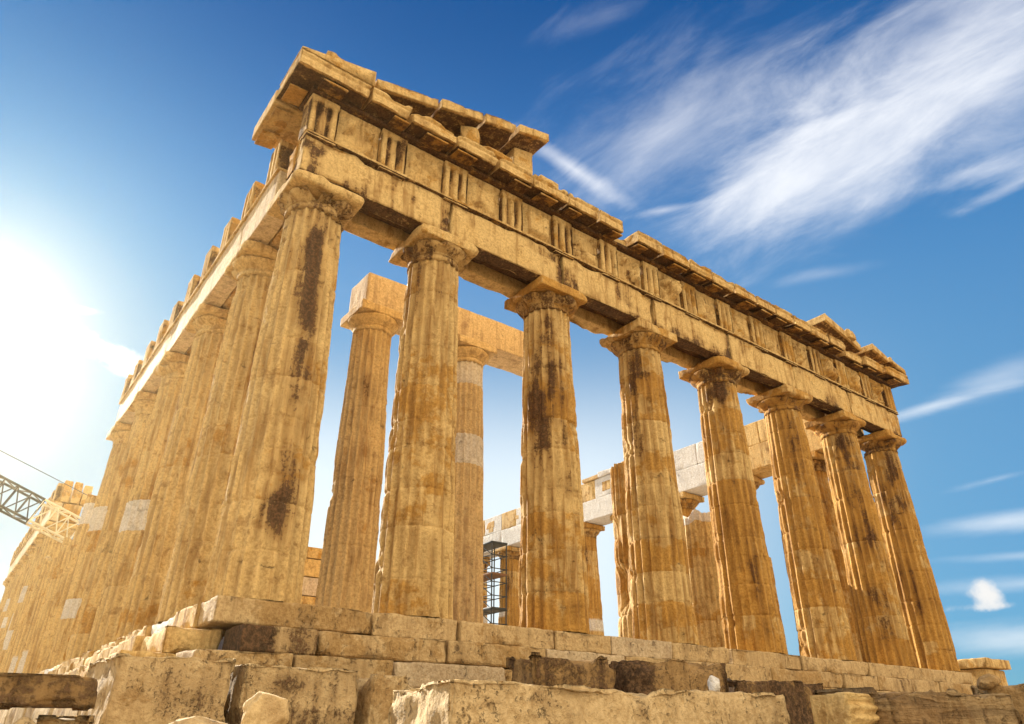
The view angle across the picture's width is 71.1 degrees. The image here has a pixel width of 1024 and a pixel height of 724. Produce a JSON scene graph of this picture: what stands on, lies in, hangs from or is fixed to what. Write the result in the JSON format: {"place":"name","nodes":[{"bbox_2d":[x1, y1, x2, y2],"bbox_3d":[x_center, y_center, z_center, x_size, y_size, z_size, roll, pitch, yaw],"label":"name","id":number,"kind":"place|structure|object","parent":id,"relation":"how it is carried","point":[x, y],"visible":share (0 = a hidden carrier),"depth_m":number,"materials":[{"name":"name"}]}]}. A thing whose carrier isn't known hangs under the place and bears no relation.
{"place":"outdoors","nodes":[
{"label":"outdoors","id":0,"kind":"place"},
{"bbox_2d":[0,450,86,542],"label":"crane","id":1,"kind":"object","parent":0,"point":[29,497],"visible":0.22,"depth_m":43.88,"materials":[{"name":"metal"}]},
{"bbox_2d":[0,0,1023,684],"label":"sky","id":2,"kind":"structure","parent":0,"point":[859,164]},
{"bbox_2d":[810,692,879,723],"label":"moulded fragment","id":3,"kind":"object","parent":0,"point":[847,708],"visible":1,"depth_m":7.34,"materials":[{"name":"stone"}]},
{"bbox_2d":[970,683,1023,723],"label":"stone block","id":4,"kind":"structure","parent":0,"point":[1016,692],"depth_m":8.67,"materials":[{"name":"stone"}]},
{"bbox_2d":[976,673,1000,690],"bbox_3d":[5.828,3.919,8.767,0.322,0.192,0.263,19,-33,-33],"label":"rock","id":5,"kind":"object","parent":4,"relation":"on","point":[987,681],"visible":1,"depth_m":8.69,"materials":[{"name":"stone"}]},
{"bbox_3d":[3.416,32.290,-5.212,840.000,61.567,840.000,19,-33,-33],"label":"ground","id":6,"kind":"structure","parent":0,"visible":0},
{"bbox_2d":[13,717,35,723],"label":"rock","id":7,"kind":"object","parent":6,"relation":"on","point":[24,720],"visible":1,"depth_m":6.19,"materials":[{"name":"stone"}]},
{"bbox_2d":[36,715,94,723],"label":"stone block","id":8,"kind":"structure","parent":6,"relation":"on","point":[55,719],"depth_m":7.00,"materials":[{"name":"stone"}]},
{"bbox_2d":[0,672,97,710],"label":"stone beam","id":9,"kind":"structure","parent":8,"relation":"on","point":[35,690],"depth_m":6.75,"materials":[{"name":"stone"}]},
{"bbox_2d":[77,653,235,723],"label":"stone block","id":10,"kind":"structure","parent":6,"relation":"on","point":[147,690],"depth_m":8.69,"materials":[{"name":"stone"}]},
{"bbox_2d":[169,716,226,723],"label":"rock","id":11,"kind":"object","parent":6,"relation":"on","point":[196,720],"visible":1,"depth_m":5.68,"materials":[{"name":"stone"}]},
{"bbox_2d":[241,691,289,723],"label":"rock","id":12,"kind":"object","parent":6,"relation":"on","point":[259,707],"visible":1,"depth_m":6.11,"materials":[{"name":"stone"}]},
{"bbox_2d":[224,663,358,723],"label":"stone block","id":13,"kind":"structure","parent":6,"relation":"on","point":[315,695],"depth_m":9.55,"materials":[{"name":"stone"}]},
{"bbox_2d":[354,674,410,723],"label":"stone block","id":14,"kind":"structure","parent":6,"relation":"on","point":[375,699],"depth_m":10.12,"materials":[{"name":"stone"}]},
{"bbox_2d":[0,46,975,723],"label":"temple","id":15,"kind":"structure","parent":6,"relation":"on","point":[192,534],"depth_m":22.26,"materials":[{"name":"stone"}]},
{"bbox_2d":[483,541,507,624],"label":"scaffold","id":16,"kind":"object","parent":15,"relation":"on","point":[491,576],"visible":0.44,"depth_m":52.20,"materials":[{"name":"metal"}]},
{"bbox_2d":[506,652,615,688],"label":"stone block","id":17,"kind":"structure","parent":6,"relation":"on","point":[536,668],"depth_m":10.60,"materials":[{"name":"stone"}]},
{"bbox_2d":[388,679,790,723],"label":"stone slab","id":18,"kind":"structure","parent":6,"relation":"on","point":[454,701],"depth_m":6.72,"materials":[{"name":"stone"}]},
{"bbox_2d":[707,675,719,691],"bbox_3d":[2.339,3.740,8.297,0.137,0.204,0.144,19,-33,-33],"label":"rock","id":19,"kind":"object","parent":18,"relation":"on","point":[713,683],"visible":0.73,"depth_m":8.26,"materials":[{"name":"stone"}]},
{"bbox_2d":[609,659,728,694],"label":"stone block","id":20,"kind":"structure","parent":6,"relation":"on","point":[639,676],"depth_m":11.90,"materials":[{"name":"stone"}]},
{"bbox_2d":[727,678,822,723],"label":"stone block","id":21,"kind":"structure","parent":6,"relation":"on","point":[796,694],"depth_m":13.28,"materials":[{"name":"stone"}]},
{"bbox_2d":[812,687,1021,723],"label":"stone slab","id":22,"kind":"structure","parent":6,"relation":"on","point":[948,706],"depth_m":7.71,"materials":[{"name":"stone"}]},
{"bbox_2d":[957,657,1010,685],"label":"ruined wall","id":23,"kind":"structure","parent":6,"relation":"on","point":[976,668],"depth_m":35.05,"materials":[{"name":"stone"}]}
]}

